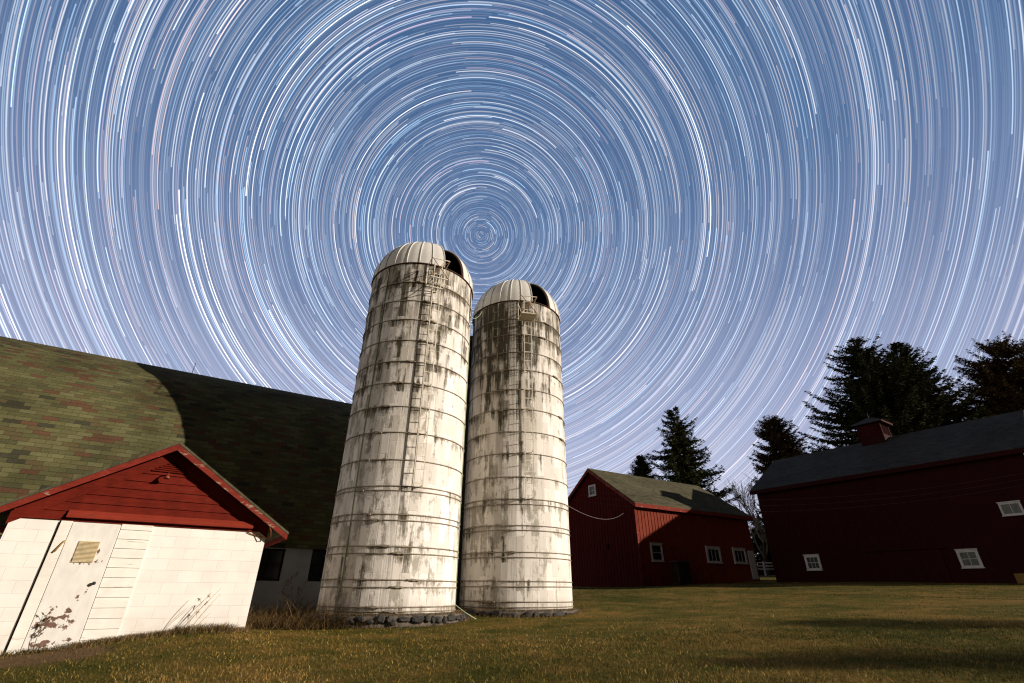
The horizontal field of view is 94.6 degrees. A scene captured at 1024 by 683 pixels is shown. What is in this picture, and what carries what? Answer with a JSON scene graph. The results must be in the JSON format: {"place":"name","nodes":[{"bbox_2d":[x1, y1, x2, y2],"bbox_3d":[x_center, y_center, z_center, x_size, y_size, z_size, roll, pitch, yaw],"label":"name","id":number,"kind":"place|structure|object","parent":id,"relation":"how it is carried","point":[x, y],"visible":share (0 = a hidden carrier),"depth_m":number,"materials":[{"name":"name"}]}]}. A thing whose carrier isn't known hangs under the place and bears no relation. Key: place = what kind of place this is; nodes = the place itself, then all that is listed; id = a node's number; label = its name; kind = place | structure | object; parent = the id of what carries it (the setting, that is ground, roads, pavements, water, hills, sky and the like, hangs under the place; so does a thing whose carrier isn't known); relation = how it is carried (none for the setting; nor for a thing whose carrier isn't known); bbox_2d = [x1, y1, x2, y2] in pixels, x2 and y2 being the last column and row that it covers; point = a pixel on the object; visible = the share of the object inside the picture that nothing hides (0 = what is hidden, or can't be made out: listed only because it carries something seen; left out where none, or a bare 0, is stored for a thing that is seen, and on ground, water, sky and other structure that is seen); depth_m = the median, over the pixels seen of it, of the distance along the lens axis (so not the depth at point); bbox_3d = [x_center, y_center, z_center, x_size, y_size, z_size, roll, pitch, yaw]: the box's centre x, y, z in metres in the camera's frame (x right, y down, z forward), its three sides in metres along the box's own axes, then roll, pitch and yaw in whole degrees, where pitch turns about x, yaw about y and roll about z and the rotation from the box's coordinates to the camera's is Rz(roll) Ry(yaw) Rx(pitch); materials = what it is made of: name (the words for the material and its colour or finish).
{"place":"outdoors","nodes":[
{"label":"outdoors","id":0,"kind":"place"},
{"bbox_2d":[0,603,592,657],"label":"dead grass","id":1,"kind":"structure","parent":0,"point":[188,629],"depth_m":8.60,"materials":[{"name":"brown plant"}]},
{"bbox_2d":[0,574,1023,682],"bbox_3d":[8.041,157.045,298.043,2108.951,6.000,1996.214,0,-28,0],"label":"ground","id":2,"kind":"structure","parent":0,"point":[762,604],"depth_m":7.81,"materials":[{"name":"green plant"}]},
{"bbox_2d":[32,612,50,649],"bbox_3d":[-7.817,4.814,7.824,0.151,0.590,0.156,0,-28,0],"label":"weed stalk","id":3,"kind":"object","parent":2,"relation":"on","point":[40,626],"visible":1,"depth_m":7.84,"materials":[{"name":"brown plant"}]},
{"bbox_2d":[0,441,288,654],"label":"milk house","id":4,"kind":"structure","parent":2,"relation":"on","point":[157,540],"depth_m":8.89,"materials":[{"name":"white wood"}]},
{"bbox_2d":[20,522,120,650],"bbox_3d":[-7.675,4.244,8.288,0.708,1.970,0.126,17,-32,-29],"label":"door","id":5,"kind":"structure","parent":4,"relation":"in","point":[71,590],"depth_m":8.29,"materials":[{"name":"paint"}]},
{"bbox_2d":[0,336,351,615],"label":"arched roof barn","id":6,"kind":"structure","parent":2,"relation":"on","point":[276,455],"depth_m":16.11,"materials":[{"name":"green"}]},
{"bbox_2d":[256,548,284,580],"bbox_3d":[-8.123,7.386,15.650,0.940,0.960,0.080,17,-32,-28],"label":"window","id":7,"kind":"structure","parent":6,"relation":"in","point":[271,561],"depth_m":15.70,"materials":[{"name":"black glass"}]},
{"bbox_2d":[307,549,326,580],"bbox_3d":[-6.585,7.826,16.532,0.970,1.020,0.080,17,-32,-28],"label":"window","id":8,"kind":"structure","parent":6,"relation":"in","point":[316,568],"depth_m":16.42,"materials":[{"name":"black glass"}]},
{"bbox_2d":[164,594,211,631],"bbox_3d":[-6.142,5.134,8.969,0.974,0.803,0.330,0,-28,0],"label":"weed stalk","id":9,"kind":"object","parent":2,"relation":"on","point":[208,595],"visible":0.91,"depth_m":8.88,"materials":[{"name":"plant"}]},
{"bbox_2d":[282,576,292,609],"bbox_3d":[-6.720,7.580,13.958,0.288,1.209,0.314,12,-30,-21],"label":"weed stalk","id":10,"kind":"object","parent":2,"relation":"on","point":[286,588],"visible":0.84,"depth_m":14.02,"materials":[{"name":"brown plant"}]},
{"bbox_2d":[278,572,298,621],"bbox_3d":[-6.054,6.876,12.715,0.386,1.330,0.226,10,-29,-17],"label":"weed stalk","id":11,"kind":"object","parent":2,"relation":"on","point":[289,591],"visible":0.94,"depth_m":12.81,"materials":[{"name":"brown plant"}]},
{"bbox_2d":[296,579,308,618],"bbox_3d":[-6.063,7.397,13.508,0.298,1.084,0.156,0,-28,0],"label":"weed stalk","id":12,"kind":"object","parent":2,"relation":"on","point":[300,593],"visible":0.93,"depth_m":13.60,"materials":[{"name":"brown plant"}]},
{"bbox_2d":[245,592,376,629],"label":"dead weeds","id":13,"kind":"object","parent":2,"relation":"on","point":[256,619],"visible":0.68,"depth_m":10.97,"materials":[{"name":"brown plant"}]},
{"bbox_2d":[300,242,472,627],"bbox_3d":[-3.470,2.361,16.059,4.489,13.480,4.492,-11,-30,20],"label":"stave silo","id":14,"kind":"object","parent":2,"relation":"on","point":[392,547],"visible":0.91,"depth_m":13.84,"materials":[{"name":"concrete"}]},
{"bbox_2d":[455,308,483,618],"bbox_3d":[-1.129,3.116,16.164,0.544,10.985,1.552,-6,-28,12],"label":"hanging cord","id":15,"kind":"object","parent":14,"relation":"hanging from","point":[462,473],"visible":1,"depth_m":14.81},
{"bbox_2d":[306,606,581,615],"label":"ledge grass","id":16,"kind":"structure","parent":2,"relation":"on","point":[458,611],"depth_m":12.59,"materials":[{"name":"brown plant"}]},
{"bbox_2d":[456,279,579,616],"bbox_3d":[0.262,3.461,18.256,4.469,13.625,4.886,14,-31,-24],"label":"stave silo","id":17,"kind":"object","parent":2,"relation":"on","point":[514,545],"visible":0.91,"depth_m":16.38,"materials":[{"name":"concrete"}]},
{"bbox_2d":[628,454,657,478],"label":"spruce tree","id":18,"kind":"object","parent":2,"relation":"on","point":[643,468],"visible":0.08,"depth_m":59.06,"materials":[{"name":"green plant"}]},
{"bbox_2d":[568,468,759,586],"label":"red barn","id":19,"kind":"structure","parent":2,"relation":"on","point":[633,545],"depth_m":33.56,"materials":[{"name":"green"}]},
{"bbox_2d":[588,484,596,496],"bbox_3d":[5.983,11.139,35.280,0.120,0.845,0.880,16,-32,-28],"label":"window","id":20,"kind":"structure","parent":19,"relation":"in","point":[592,488],"depth_m":35.28,"materials":[{"name":"white glass"}]},
{"bbox_2d":[649,542,663,561],"bbox_3d":[9.493,13.798,30.918,1.130,1.150,0.120,16,-32,-28],"label":"window","id":21,"kind":"structure","parent":19,"relation":"in","point":[656,550],"depth_m":30.92,"materials":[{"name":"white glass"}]},
{"bbox_2d":[705,546,723,563],"bbox_3d":[14.366,15.167,33.596,1.600,1.120,0.120,16,-32,-28],"label":"window","id":22,"kind":"structure","parent":19,"relation":"in","point":[713,553],"depth_m":33.59,"materials":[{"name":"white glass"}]},
{"bbox_2d":[731,547,748,564],"bbox_3d":[16.894,15.875,34.983,1.580,1.110,0.120,16,-32,-28],"label":"window","id":23,"kind":"structure","parent":19,"relation":"in","point":[739,554],"depth_m":34.98,"materials":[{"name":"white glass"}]},
{"bbox_2d":[747,551,758,578],"bbox_3d":[18.058,16.704,35.342,0.690,1.940,0.099,16,-32,-28],"label":"door","id":24,"kind":"structure","parent":19,"relation":"in","point":[750,553],"depth_m":35.34,"materials":[{"name":"grey wood"}]},
{"bbox_2d":[644,405,758,568],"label":"spruce tree","id":25,"kind":"object","parent":2,"relation":"on","point":[681,459],"visible":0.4,"depth_m":49.51,"materials":[{"name":"green plant"}]},
{"bbox_2d":[722,462,772,574],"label":"bare tree","id":26,"kind":"object","parent":2,"relation":"on","point":[763,539],"visible":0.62,"depth_m":56.91,"materials":[{"name":"brown plant"}]},
{"bbox_2d":[749,521,774,574],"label":"spruce tree","id":27,"kind":"object","parent":2,"relation":"on","point":[759,557],"visible":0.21,"depth_m":58.18,"materials":[{"name":"plant"}]},
{"bbox_2d":[756,561,773,575],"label":"rail fence","id":28,"kind":"object","parent":2,"relation":"on","point":[763,565],"visible":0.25,"depth_m":50.43,"materials":[{"name":"paint"}]},
{"bbox_2d":[747,414,808,551],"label":"pine tree","id":29,"kind":"object","parent":2,"relation":"on","point":[776,435],"visible":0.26,"depth_m":55.09,"materials":[{"name":"green plant"}]},
{"bbox_2d":[749,410,1023,582],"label":"red barn","id":30,"kind":"structure","parent":2,"relation":"on","point":[974,537],"depth_m":28.42,"materials":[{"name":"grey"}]},
{"bbox_2d":[803,554,822,570],"bbox_3d":[19.838,14.567,31.153,0.120,0.980,1.020,18,-33,-30],"label":"window","id":31,"kind":"structure","parent":30,"relation":"in","point":[813,563],"depth_m":31.14,"materials":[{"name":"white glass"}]},
{"bbox_2d":[863,546,952,582],"bbox_3d":[22.769,13.082,27.051,0.110,2.260,4.100,18,-33,-30],"label":"sliding door","id":32,"kind":"structure","parent":30,"relation":"in","point":[922,566],"depth_m":27.01,"materials":[{"name":"red wood"}]},
{"bbox_2d":[954,548,984,568],"bbox_3d":[24.402,11.580,25.210,0.120,0.955,0.970,18,-33,-30],"label":"window","id":33,"kind":"structure","parent":30,"relation":"in","point":[970,558],"depth_m":25.21,"materials":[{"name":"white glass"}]},
{"bbox_2d":[996,500,1023,516],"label":"window","id":34,"kind":"structure","parent":30,"relation":"in","point":[1007,508],"depth_m":24.44,"materials":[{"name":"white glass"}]},
{"bbox_2d":[797,334,993,453],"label":"spruce tree","id":35,"kind":"object","parent":2,"relation":"on","point":[884,390],"visible":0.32,"depth_m":53.13,"materials":[{"name":"green plant"}]},
{"bbox_2d":[883,342,995,426],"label":"spruce tree","id":36,"kind":"object","parent":2,"relation":"on","point":[896,347],"visible":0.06,"depth_m":58.60,"materials":[{"name":"green plant"}]},
{"bbox_2d":[950,331,1023,421],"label":"pine tree","id":37,"kind":"object","parent":2,"relation":"on","point":[998,380],"visible":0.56,"depth_m":54.44,"materials":[{"name":"green plant"}]},
{"bbox_2d":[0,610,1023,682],"bbox_3d":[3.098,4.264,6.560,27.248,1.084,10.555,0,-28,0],"label":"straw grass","id":38,"kind":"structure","parent":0,"point":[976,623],"depth_m":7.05,"materials":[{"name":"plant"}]},
{"bbox_2d":[0,0,1023,556],"label":"sky","id":39,"kind":"structure","parent":0,"point":[711,199],"materials":[{"name":"blue"}]},
{"bbox_2d":[668,561,691,584],"bbox_3d":[10.792,14.780,30.129,1.200,1.400,0.820,16,-32,-28],"label":"door","id":40,"kind":"structure","parent":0,"point":[681,574],"depth_m":29.90,"materials":[{"name":"wood"}]},
{"bbox_2d":[570,485,1020,511],"bbox_3d":[14.621,4.803,18.260,26.764,2.958,0.008,-11,-30,20],"label":"power line","id":41,"kind":"object","parent":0,"point":[803,510],"visible":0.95,"depth_m":18.72,"materials":[{"name":"metal"}]},
{"bbox_2d":[569,479,1021,505],"bbox_3d":[14.622,4.647,18.343,26.764,2.874,0.008,-11,-30,20],"label":"power line","id":42,"kind":"object","parent":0,"point":[820,503],"visible":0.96,"depth_m":18.39,"materials":[{"name":"metal"}]},
{"bbox_2d":[574,473,1022,499],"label":"power line","id":43,"kind":"object","parent":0,"point":[824,497],"visible":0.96,"depth_m":18.37,"materials":[{"name":"metal"}]}
]}

